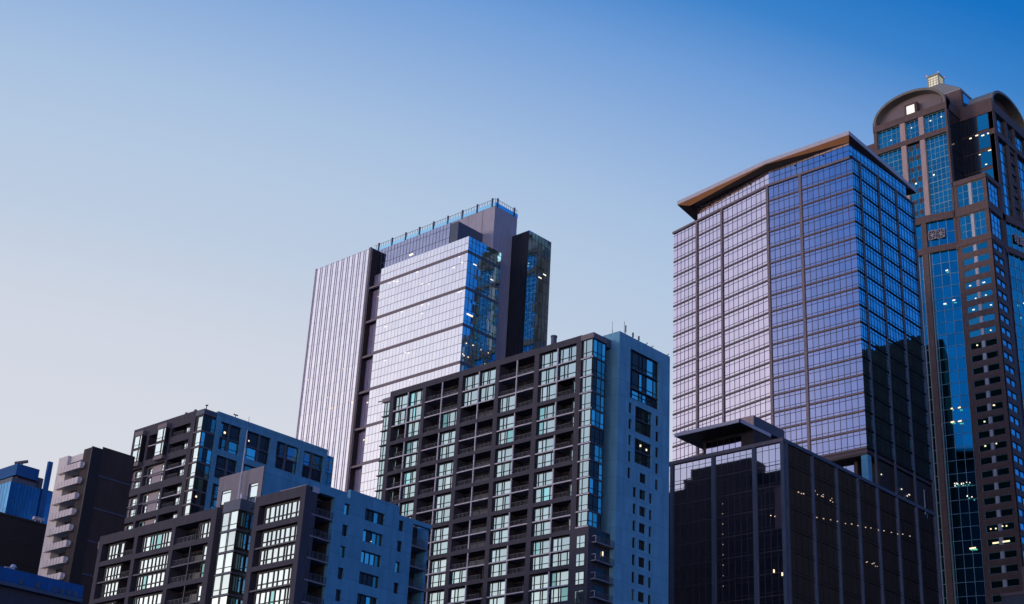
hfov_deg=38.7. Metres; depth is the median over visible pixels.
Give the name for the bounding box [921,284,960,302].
window
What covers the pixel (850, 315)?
window
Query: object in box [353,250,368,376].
window
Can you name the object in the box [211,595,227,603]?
window
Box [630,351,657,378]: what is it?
window
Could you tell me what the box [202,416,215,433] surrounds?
window
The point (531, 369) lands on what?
balcony door
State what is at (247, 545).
stair window
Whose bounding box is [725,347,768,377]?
window
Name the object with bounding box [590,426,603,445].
window
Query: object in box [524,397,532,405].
balcony door
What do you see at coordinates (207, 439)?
window
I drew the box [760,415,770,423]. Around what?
window
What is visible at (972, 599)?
window
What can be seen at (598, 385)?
window
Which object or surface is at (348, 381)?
window
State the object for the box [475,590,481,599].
balcony door
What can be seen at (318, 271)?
window
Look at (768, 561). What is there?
window
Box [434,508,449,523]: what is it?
window
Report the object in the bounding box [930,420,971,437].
window
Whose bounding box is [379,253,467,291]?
window
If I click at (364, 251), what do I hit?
window
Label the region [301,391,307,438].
window
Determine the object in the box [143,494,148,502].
window
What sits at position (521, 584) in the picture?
balcony door
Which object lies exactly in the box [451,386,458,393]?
balcony door
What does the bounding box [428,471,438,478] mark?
balcony door
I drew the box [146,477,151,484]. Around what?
window
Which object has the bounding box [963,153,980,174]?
window
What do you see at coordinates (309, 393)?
window
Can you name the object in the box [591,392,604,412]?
window
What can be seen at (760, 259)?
window
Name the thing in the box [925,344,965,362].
window
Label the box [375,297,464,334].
window
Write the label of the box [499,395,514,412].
window
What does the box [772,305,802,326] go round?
window
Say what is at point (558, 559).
window
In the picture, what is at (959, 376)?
window
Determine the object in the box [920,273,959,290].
window
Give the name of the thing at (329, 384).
window
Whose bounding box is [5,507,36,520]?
window
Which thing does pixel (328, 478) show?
window
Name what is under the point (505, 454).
window
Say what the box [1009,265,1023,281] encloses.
window
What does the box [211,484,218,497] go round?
window
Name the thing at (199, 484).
window
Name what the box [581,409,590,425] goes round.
window
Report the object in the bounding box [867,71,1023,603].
skyscraper
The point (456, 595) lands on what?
window
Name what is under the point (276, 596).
window
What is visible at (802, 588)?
window
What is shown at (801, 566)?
window
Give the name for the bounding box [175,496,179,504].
window
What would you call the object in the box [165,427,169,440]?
window
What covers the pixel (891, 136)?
window
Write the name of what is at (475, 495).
balcony door
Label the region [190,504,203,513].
window
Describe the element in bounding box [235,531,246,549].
window
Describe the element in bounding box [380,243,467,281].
window
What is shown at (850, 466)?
window
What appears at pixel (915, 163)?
window
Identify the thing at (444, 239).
window
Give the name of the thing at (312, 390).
window
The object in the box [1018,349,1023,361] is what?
window
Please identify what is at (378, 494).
window
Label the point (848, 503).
window
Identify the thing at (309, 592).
balcony door
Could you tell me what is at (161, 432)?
window
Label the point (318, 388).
window
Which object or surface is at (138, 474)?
window
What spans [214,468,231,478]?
window
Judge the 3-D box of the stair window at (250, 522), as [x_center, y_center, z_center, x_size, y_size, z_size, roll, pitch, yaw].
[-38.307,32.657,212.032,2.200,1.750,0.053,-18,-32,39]
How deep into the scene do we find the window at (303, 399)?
468.54 m
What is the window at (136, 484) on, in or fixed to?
in the apartment tower at (184, 463)
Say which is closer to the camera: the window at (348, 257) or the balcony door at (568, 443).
the balcony door at (568, 443)
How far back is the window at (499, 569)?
251.96 m
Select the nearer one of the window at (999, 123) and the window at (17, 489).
the window at (17, 489)
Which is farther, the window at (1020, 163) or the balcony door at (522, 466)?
the window at (1020, 163)
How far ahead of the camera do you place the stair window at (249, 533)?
211.08 m
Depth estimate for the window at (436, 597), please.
259.89 m
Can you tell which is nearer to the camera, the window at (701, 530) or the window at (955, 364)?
the window at (701, 530)
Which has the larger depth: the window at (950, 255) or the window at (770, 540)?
the window at (950, 255)
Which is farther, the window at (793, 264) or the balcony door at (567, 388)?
the window at (793, 264)
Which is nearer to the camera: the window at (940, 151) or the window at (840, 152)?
the window at (840, 152)
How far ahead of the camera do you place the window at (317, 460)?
321.04 m
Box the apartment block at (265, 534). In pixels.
[89,421,431,603]
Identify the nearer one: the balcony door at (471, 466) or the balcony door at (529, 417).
the balcony door at (529, 417)
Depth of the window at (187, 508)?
293.99 m
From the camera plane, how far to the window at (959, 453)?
426.71 m
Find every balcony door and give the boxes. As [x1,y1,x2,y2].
[176,591,196,603]
[180,569,199,581]
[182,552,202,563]
[185,530,197,541]
[306,589,312,602]
[309,567,315,580]
[311,546,317,558]
[313,524,319,536]
[316,503,322,515]
[425,518,433,523]
[426,503,434,510]
[427,485,436,492]
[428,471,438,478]
[432,421,441,429]
[433,404,449,413]
[434,388,450,398]
[450,402,456,409]
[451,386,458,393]
[459,558,476,567]
[461,540,477,549]
[462,526,478,535]
[463,507,479,516]
[464,493,480,501]
[465,475,481,483]
[466,460,482,469]
[467,443,483,451]
[468,429,484,437]
[469,409,485,420]
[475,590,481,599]
[476,572,481,579]
[477,557,484,564]
[478,539,485,546]
[479,525,486,531]
[480,506,487,513]
[481,491,488,498]
[482,473,489,479]
[486,407,493,415]
[507,383,524,393]
[508,367,525,377]
[514,599,522,603]
[515,583,523,591]
[516,550,525,557]
[516,564,524,572]
[517,531,525,538]
[518,517,526,524]
[519,497,527,505]
[520,482,528,489]
[521,449,529,456]
[521,464,529,470]
[523,417,531,423]
[523,431,530,437]
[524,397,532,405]
[525,380,533,388]
[526,364,533,372]
[560,508,568,516]
[560,523,567,530]
[561,488,568,496]
[563,439,571,447]
[563,454,570,461]
[563,473,569,480]
[564,406,571,413]
[565,386,572,394]
[594,567,606,580]
[594,585,605,598]
[595,530,607,544]
[595,548,606,562]
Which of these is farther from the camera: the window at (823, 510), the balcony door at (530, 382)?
the window at (823, 510)
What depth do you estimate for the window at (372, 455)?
437.79 m
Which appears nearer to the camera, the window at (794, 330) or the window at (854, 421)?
the window at (854, 421)
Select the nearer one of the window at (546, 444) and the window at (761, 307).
the window at (546, 444)
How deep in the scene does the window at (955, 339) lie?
441.44 m
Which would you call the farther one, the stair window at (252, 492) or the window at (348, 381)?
the window at (348, 381)
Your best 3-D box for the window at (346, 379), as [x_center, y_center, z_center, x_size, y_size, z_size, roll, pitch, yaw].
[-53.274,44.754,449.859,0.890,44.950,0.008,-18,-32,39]
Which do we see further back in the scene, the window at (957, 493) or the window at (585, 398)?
the window at (957, 493)
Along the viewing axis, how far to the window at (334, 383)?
457.68 m
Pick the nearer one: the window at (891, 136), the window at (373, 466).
the window at (373, 466)
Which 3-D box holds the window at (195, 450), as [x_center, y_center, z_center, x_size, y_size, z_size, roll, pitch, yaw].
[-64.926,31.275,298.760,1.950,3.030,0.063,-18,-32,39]
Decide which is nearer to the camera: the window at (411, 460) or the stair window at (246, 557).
the stair window at (246, 557)
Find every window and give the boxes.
[0,481,10,495]
[0,494,8,507]
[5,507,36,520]
[6,494,38,514]
[9,481,41,501]
[37,502,49,517]
[40,491,52,504]
[101,581,118,597]
[103,564,121,580]
[107,542,125,559]
[128,508,135,516]
[130,498,136,507]
[132,449,139,461]
[133,435,141,448]
[133,481,139,488]
[133,593,161,603]
[134,471,140,480]
[135,571,165,590]
[138,554,167,573]
[139,449,143,461]
[141,435,145,447]
[142,505,146,512]
[142,531,171,551]
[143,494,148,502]
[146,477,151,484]
[154,442,163,455]
[156,427,165,441]
[163,442,167,454]
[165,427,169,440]
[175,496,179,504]
[176,486,180,495]
[183,504,190,515]
[185,490,192,503]
[187,477,194,489]
[189,462,196,476]
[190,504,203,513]
[191,447,198,461]
[191,490,205,505]
[193,431,200,446]
[193,477,207,491]
[195,462,209,478]
[196,416,203,430]
[196,585,201,600]
[197,521,210,538]
[198,447,211,464]
[199,562,204,577]
[200,431,213,448]
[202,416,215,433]
[202,545,206,559]
[210,498,216,508]
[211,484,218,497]
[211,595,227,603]
[212,573,230,595]
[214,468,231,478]
[215,456,235,472]
[215,551,233,574]
[218,438,237,454]
[218,530,235,552]
[220,423,239,441]
[220,492,230,505]
[221,510,238,531]
[228,597,238,603]
[230,575,241,592]
[232,553,244,571]
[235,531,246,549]
[238,511,249,528]
[239,592,243,603]
[240,580,244,591]
[242,567,246,579]
[243,465,253,470]
[243,556,247,567]
[245,447,267,464]
[245,544,249,555]
[246,432,269,451]
[246,532,250,543]
[247,485,257,498]
[247,497,255,508]
[248,520,252,531]
[249,508,253,520]
[254,587,289,603]
[255,567,291,589]
[258,543,294,565]
[261,525,296,546]
[264,499,299,523]
[274,456,295,473]
[276,442,297,461]
[298,392,305,439]
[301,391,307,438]
[302,466,320,481]
[303,269,319,391]
[303,390,310,441]
[303,451,322,469]
[306,390,312,441]
[307,268,321,390]
[308,389,316,443]
[309,267,324,390]
[311,388,318,443]
[312,266,326,389]
[313,387,321,444]
[314,265,330,388]
[317,386,323,445]
[318,264,332,387]
[318,385,327,446]
[320,263,335,386]
[322,384,329,447]
[323,262,337,385]
[324,383,332,448]
[324,474,331,486]
[325,260,341,385]
[326,457,333,473]
[327,383,334,449]
[329,260,342,383]
[329,382,338,455]
[331,258,346,383]
[331,380,344,487]
[332,381,340,456]
[334,257,348,382]
[334,379,346,487]
[335,590,339,600]
[336,256,351,381]
[336,378,350,489]
[337,568,342,579]
[340,256,353,380]
[340,377,352,489]
[340,546,344,557]
[342,254,357,379]
[342,376,355,490]
[342,525,346,535]
[344,504,348,514]
[346,253,359,378]
[348,252,362,377]
[351,251,364,376]
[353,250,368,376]
[354,223,550,491]
[357,594,375,603]
[359,572,377,587]
[360,479,377,490]
[360,488,376,496]
[361,470,377,481]
[361,551,379,566]
[362,462,378,473]
[363,450,379,461]
[363,530,381,545]
[364,441,380,452]
[365,432,381,443]
[365,509,383,524]
[366,423,382,435]
[367,403,384,415]
[367,412,383,423]
[368,393,390,406]
[369,364,459,398]
[370,352,460,386]
[371,343,460,378]
[372,335,461,370]
[373,326,462,361]
[374,315,462,350]
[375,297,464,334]
[375,306,463,342]
[376,289,464,326]
[376,491,381,499]
[377,233,449,269]
[377,243,448,274]
[377,278,465,315]
[377,476,382,489]
[378,223,449,259]
[378,269,466,307]
[378,461,383,474]
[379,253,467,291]
[379,261,466,299]
[379,446,385,459]
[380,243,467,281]
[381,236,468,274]
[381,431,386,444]
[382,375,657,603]
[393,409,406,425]
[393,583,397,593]
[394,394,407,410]
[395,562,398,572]
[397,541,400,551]
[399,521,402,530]
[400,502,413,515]
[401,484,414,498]
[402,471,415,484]
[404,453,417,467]
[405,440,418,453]
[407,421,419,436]
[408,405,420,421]
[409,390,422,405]
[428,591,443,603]
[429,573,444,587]
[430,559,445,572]
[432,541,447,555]
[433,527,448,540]
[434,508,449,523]
[435,494,450,508]
[436,476,451,490]
[437,462,452,476]
[439,444,453,458]
[440,430,454,444]
[441,411,456,427]
[449,588,464,602]
[450,569,465,583]
[463,389,477,405]
[464,374,478,390]
[479,385,494,401]
[480,369,495,385]
[488,581,504,596]
[489,562,505,577]
[490,548,506,562]
[491,529,507,544]
[492,515,508,529]
[493,495,509,511]
[494,480,509,495]
[495,462,510,477]
[496,447,511,462]
[497,429,512,444]
[498,415,513,429]
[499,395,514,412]
[530,574,547,589]
[530,590,546,603]
[531,555,548,570]
[532,540,549,554]
[533,506,550,521]
[533,521,549,536]
[534,486,551,502]
[535,471,551,486]
[536,452,552,467]
[537,419,553,434]
[537,437,553,452]
[538,404,554,419]
[539,384,555,401]
[540,351,556,368]
[540,367,556,384]
[550,570,567,586]
[550,587,567,602]
[551,551,568,566]
[552,536,569,551]
[559,345,575,363]
[559,362,575,379]
[579,443,589,460]
[579,460,588,477]
[581,392,590,409]
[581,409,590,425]
[582,357,592,375]
[583,338,592,357]
[588,494,601,513]
[588,511,601,529]
[589,460,602,480]
[589,477,602,496]
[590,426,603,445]
[590,443,602,463]
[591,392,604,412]
[591,409,603,429]
[592,357,605,379]
[592,376,604,395]
[593,338,605,361]
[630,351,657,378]
[630,369,656,398]
[630,389,656,408]
[635,407,650,424]
[635,420,649,437]
[635,440,649,455]
[635,452,649,467]
[674,458,710,484]
[674,478,710,504]
[674,499,710,524]
[674,519,710,545]
[674,540,711,565]
[674,561,711,586]
[674,583,711,603]
[698,172,768,218]
[706,436,740,453]
[715,449,751,475]
[715,470,751,496]
[716,491,752,516]
[716,512,752,537]
[716,533,752,559]
[716,555,753,580]
[716,577,753,602]
[723,189,765,221]
[723,204,765,236]
[723,219,765,251]
[724,234,766,266]
[724,250,766,282]
[724,266,767,297]
[724,282,767,313]
[724,298,767,329]
[724,314,768,344]
[725,331,768,361]
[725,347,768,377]
[725,364,769,393]
[725,381,769,410]
[725,398,770,421]
[756,443,779,467]
[756,464,780,488]
[758,528,781,552]
[758,550,782,574]
[758,572,783,596]
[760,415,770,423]
[768,143,848,182]
[768,177,798,199]
[769,192,798,214]
[769,208,799,230]
[770,224,799,245]
[770,240,800,261]
[770,255,800,277]
[771,272,801,293]
[771,288,801,309]
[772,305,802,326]
[772,321,802,342]
[772,338,803,359]
[773,355,804,376]
[773,372,804,393]
[774,389,805,410]
[774,407,805,427]
[784,425,806,442]
[788,445,811,475]
[788,466,812,496]
[789,487,812,517]
[790,509,813,538]
[790,530,814,559]
[791,552,815,581]
[792,574,815,603]
[797,443,806,448]
[801,158,852,188]
[802,174,852,203]
[802,190,853,219]
[803,206,854,235]
[803,222,855,251]
[804,239,856,267]
[805,255,857,283]
[805,272,857,300]
[806,289,858,316]
[806,306,859,333]
[807,323,860,350]
[808,340,861,367]
[808,358,862,385]
[809,376,863,402]
[809,394,864,420]
[810,412,865,438]
[811,430,866,454]
[814,458,835,486]
[815,479,836,507]
[815,499,837,528]
[816,520,838,548]
[817,541,839,570]
[818,563,840,591]
[839,490,858,517]
[840,462,853,471]
[840,510,859,537]
[841,531,860,558]
[841,551,861,578]
[842,573,862,599]
[849,143,905,195]
[878,126,900,148]
[879,148,901,163]
[888,159,902,171]
[904,101,919,115]
[905,119,918,139]
[908,148,920,157]
[908,159,920,168]
[909,169,921,179]
[911,180,922,187]
[911,191,923,200]
[915,202,924,210]
[916,219,953,238]
[917,231,954,249]
[918,249,957,267]
[919,261,958,279]
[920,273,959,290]
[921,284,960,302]
[921,296,961,314]
[922,308,962,326]
[923,320,963,338]
[924,110,945,132]
[924,332,964,350]
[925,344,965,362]
[926,133,946,150]
[926,144,947,161]
[926,357,966,374]
[927,155,948,172]
[927,369,967,387]
[927,382,968,399]
[928,166,949,183]
[928,394,969,412]
[929,177,950,194]
[929,407,970,425]
[930,189,951,205]
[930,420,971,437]
[931,200,952,213]
[931,433,972,450]
[932,446,974,463]
[933,459,975,476]
[934,472,976,489]
[935,485,977,502]
[936,499,978,516]
[937,512,979,529]
[937,526,980,543]
[938,540,981,556]
[939,553,982,570]
[940,567,984,584]
[941,581,985,598]
[942,595,986,603]
[949,112,961,138]
[951,131,962,156]
[952,148,964,174]
[954,167,964,180]
[957,184,969,207]
[960,117,976,138]
[960,214,972,239]
[962,135,978,156]
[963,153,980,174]
[965,171,980,177]
[971,179,983,202]
[974,210,986,235]
[976,113,988,131]
[978,131,990,149]
[980,149,992,168]
[981,168,993,178]
[988,181,998,207]
[991,212,1002,240]
[996,116,1003,135]
[998,139,1005,154]
[999,150,1007,166]
[1000,161,1008,177]
[1001,172,1009,188]
[1002,183,1010,199]
[1003,194,1011,210]
[1004,205,1012,216]
[1006,223,1023,240]
[1007,126,1011,142]
[1007,235,1023,252]
[1008,254,1023,270]
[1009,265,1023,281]
[1010,276,1023,292]
[1012,289,1023,303]
[1013,300,1023,315]
[1014,312,1023,326]
[1015,133,1023,153]
[1015,324,1023,338]
[1016,336,1023,349]
[1017,156,1023,170]
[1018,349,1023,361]
[1019,168,1023,180]
[1019,361,1023,373]
[1020,178,1023,190]
[1020,373,1023,385]
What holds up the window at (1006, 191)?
in the skyscraper
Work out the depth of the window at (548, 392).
258.37 m
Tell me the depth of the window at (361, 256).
467.05 m
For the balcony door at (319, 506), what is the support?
in the apartment block at (265, 534)
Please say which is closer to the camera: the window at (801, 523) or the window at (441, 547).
the window at (441, 547)
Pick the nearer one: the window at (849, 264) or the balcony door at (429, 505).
the balcony door at (429, 505)
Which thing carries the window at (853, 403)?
in the office tower at (801, 468)
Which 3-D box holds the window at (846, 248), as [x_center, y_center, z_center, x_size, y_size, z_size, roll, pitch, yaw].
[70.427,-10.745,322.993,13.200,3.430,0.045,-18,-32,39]
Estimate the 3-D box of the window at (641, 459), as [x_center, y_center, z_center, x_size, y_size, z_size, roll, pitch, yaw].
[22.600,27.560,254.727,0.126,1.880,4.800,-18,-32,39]
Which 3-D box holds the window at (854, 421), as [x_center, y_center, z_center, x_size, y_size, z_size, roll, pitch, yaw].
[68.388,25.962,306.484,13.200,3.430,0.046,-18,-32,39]
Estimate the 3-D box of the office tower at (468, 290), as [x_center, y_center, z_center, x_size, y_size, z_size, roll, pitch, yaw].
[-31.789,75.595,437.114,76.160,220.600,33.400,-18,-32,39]
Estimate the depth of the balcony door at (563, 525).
247.60 m
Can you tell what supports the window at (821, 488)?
in the office tower at (801, 468)
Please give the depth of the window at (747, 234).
343.54 m
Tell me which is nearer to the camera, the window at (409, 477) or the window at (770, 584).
the window at (770, 584)
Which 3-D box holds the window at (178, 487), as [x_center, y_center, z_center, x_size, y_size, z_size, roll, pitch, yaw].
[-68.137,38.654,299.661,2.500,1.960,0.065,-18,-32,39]
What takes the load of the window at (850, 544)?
in the office tower at (801, 468)
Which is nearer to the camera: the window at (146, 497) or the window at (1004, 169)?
the window at (146, 497)
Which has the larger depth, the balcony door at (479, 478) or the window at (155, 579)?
the balcony door at (479, 478)
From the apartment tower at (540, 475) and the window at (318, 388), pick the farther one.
the window at (318, 388)
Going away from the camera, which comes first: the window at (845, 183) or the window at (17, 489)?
the window at (845, 183)
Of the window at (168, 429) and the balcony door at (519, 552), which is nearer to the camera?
the balcony door at (519, 552)
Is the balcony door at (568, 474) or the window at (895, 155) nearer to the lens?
the balcony door at (568, 474)
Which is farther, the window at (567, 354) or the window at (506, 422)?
the window at (506, 422)
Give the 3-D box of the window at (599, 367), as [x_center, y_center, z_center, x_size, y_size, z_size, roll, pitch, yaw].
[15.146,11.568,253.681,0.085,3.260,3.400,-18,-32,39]
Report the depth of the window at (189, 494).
295.11 m
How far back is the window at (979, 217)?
449.16 m
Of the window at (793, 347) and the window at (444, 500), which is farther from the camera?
the window at (793, 347)
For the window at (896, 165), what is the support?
in the skyscraper
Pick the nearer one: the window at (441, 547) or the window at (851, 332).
the window at (441, 547)
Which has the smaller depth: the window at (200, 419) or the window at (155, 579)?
the window at (155, 579)
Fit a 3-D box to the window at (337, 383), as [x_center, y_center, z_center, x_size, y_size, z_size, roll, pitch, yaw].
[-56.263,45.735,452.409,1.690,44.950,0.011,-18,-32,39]
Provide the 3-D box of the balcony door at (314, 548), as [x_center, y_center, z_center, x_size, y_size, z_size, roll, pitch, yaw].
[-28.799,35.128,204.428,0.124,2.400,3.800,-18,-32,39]
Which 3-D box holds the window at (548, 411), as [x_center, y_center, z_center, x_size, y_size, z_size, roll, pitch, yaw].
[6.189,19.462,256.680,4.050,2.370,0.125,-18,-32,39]
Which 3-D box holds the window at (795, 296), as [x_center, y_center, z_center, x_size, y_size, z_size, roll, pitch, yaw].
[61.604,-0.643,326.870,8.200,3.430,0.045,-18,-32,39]
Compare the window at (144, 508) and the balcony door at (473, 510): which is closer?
the balcony door at (473, 510)
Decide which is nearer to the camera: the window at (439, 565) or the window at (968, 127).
the window at (439, 565)
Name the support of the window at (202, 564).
in the apartment block at (265, 534)
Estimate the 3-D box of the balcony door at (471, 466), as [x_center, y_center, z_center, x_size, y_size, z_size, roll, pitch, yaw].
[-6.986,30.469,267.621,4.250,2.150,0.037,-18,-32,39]
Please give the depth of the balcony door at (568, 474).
251.10 m
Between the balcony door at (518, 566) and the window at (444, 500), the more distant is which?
the window at (444, 500)
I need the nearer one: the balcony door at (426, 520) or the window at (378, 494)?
the balcony door at (426, 520)
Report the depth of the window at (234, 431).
306.08 m
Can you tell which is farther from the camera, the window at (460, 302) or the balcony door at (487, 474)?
the window at (460, 302)
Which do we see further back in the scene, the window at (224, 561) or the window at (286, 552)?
the window at (224, 561)
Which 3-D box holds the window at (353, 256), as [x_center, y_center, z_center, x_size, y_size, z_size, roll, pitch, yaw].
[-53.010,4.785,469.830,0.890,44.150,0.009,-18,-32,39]
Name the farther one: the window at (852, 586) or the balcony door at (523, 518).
the window at (852, 586)
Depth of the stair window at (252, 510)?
212.48 m
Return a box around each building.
[0,564,83,603]
[38,446,134,603]
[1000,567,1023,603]
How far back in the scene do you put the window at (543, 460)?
253.19 m
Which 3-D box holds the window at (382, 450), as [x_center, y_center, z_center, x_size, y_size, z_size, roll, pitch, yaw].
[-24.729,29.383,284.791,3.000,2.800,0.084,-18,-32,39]
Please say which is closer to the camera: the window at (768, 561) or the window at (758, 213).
the window at (768, 561)
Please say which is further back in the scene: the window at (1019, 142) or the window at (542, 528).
the window at (1019, 142)
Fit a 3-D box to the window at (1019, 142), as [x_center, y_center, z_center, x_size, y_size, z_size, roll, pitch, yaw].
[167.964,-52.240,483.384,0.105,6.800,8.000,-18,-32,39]
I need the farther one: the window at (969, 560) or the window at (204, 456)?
the window at (969, 560)
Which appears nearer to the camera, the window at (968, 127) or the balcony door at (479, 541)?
the balcony door at (479, 541)
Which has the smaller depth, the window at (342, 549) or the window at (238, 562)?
the window at (342, 549)
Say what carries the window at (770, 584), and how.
in the office tower at (801, 468)
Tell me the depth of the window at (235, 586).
207.81 m
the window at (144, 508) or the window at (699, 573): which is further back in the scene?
the window at (144, 508)
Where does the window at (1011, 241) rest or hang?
in the skyscraper
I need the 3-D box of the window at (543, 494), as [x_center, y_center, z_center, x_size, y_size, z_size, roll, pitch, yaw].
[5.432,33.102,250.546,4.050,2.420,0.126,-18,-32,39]
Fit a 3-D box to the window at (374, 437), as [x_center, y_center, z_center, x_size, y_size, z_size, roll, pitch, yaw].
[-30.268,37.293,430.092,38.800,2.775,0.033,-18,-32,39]
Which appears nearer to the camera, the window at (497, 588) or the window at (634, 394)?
the window at (497, 588)
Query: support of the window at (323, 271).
in the office tower at (468, 290)
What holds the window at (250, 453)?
in the apartment tower at (184, 463)
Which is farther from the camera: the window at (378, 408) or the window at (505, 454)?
the window at (378, 408)
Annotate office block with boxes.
[0,460,52,523]
[0,512,46,574]
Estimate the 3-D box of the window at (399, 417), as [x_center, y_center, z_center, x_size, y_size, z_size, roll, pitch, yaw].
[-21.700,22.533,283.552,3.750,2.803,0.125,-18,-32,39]
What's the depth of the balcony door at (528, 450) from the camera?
259.76 m
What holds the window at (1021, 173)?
in the skyscraper
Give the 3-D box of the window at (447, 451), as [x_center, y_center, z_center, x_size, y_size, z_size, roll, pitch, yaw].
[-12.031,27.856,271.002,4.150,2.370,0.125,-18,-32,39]
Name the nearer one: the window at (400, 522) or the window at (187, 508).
the window at (400, 522)
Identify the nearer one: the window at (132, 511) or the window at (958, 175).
the window at (132, 511)
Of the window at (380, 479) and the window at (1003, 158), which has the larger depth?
the window at (1003, 158)
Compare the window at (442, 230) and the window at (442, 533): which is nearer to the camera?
the window at (442, 533)
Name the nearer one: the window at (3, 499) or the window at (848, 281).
the window at (848, 281)
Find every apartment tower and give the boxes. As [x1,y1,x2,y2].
[123,404,333,530]
[374,321,669,603]
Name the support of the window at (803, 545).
in the office tower at (801, 468)
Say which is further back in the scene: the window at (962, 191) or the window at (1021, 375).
the window at (962, 191)
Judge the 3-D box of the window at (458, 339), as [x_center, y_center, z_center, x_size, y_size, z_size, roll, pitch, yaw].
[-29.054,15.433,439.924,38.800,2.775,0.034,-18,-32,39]
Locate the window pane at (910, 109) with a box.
[906,104,914,114]
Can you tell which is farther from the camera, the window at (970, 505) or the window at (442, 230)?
the window at (442, 230)
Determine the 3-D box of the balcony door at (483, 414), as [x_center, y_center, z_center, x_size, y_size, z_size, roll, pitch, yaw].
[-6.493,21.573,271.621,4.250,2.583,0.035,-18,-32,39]
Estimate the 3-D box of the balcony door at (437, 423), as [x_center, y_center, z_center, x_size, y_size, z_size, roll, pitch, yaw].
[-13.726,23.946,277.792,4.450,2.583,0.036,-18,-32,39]
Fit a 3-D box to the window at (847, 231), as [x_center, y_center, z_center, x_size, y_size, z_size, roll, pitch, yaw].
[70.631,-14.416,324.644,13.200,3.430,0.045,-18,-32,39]
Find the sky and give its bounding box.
[0,0,1023,491]
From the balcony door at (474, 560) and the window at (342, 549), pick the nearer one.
the window at (342, 549)
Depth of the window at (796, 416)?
315.33 m
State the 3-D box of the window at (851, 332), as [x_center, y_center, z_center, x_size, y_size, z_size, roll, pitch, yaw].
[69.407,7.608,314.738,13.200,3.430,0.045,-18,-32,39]
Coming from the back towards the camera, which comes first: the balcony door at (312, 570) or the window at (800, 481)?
the window at (800, 481)
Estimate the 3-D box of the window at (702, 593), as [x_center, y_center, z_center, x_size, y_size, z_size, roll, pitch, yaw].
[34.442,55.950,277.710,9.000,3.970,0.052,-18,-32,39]
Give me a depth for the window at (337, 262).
474.76 m
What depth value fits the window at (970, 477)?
423.39 m
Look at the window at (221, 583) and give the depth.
208.37 m
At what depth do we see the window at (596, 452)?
247.32 m
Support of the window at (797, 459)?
in the office tower at (801, 468)
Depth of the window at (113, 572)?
231.52 m
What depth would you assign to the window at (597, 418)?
249.87 m
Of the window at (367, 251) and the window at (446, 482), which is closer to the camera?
the window at (446, 482)
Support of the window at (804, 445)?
in the office tower at (801, 468)
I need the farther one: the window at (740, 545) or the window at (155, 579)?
the window at (740, 545)
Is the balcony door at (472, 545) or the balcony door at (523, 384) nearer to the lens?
the balcony door at (472, 545)
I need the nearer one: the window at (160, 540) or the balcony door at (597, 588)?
the window at (160, 540)
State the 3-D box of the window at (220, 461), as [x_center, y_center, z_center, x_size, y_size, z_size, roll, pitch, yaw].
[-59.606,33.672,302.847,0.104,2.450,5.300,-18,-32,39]
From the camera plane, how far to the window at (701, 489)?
286.20 m
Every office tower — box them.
[296,198,550,497]
[668,131,942,603]
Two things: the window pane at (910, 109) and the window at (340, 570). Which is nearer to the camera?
the window at (340, 570)
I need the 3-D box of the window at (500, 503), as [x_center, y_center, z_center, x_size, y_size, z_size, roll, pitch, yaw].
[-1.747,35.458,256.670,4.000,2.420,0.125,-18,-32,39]
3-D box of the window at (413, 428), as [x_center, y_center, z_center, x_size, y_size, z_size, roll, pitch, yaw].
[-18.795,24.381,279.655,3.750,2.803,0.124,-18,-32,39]
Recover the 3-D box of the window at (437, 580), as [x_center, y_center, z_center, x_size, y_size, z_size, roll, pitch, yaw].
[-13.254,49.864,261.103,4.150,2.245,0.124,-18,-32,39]
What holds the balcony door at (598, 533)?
in the apartment tower at (540, 475)
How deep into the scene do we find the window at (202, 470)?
297.89 m
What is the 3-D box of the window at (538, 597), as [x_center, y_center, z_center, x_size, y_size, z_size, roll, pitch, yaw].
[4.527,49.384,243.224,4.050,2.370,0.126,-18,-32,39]
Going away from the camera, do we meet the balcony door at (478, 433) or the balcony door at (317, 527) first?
the balcony door at (317, 527)
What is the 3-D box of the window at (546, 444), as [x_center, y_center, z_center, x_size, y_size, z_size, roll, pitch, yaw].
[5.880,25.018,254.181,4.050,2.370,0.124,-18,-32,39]
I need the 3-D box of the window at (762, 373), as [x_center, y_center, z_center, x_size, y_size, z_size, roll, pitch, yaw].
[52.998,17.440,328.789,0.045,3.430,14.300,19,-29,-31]
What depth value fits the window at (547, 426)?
255.74 m
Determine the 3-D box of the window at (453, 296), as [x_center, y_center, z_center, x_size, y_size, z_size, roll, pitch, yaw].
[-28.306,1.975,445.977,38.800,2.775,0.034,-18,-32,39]
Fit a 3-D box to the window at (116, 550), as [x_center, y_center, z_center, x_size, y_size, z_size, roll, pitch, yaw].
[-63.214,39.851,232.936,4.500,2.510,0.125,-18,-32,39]
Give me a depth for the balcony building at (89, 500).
272.40 m
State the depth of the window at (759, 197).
346.92 m
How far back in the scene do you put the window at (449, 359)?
437.05 m

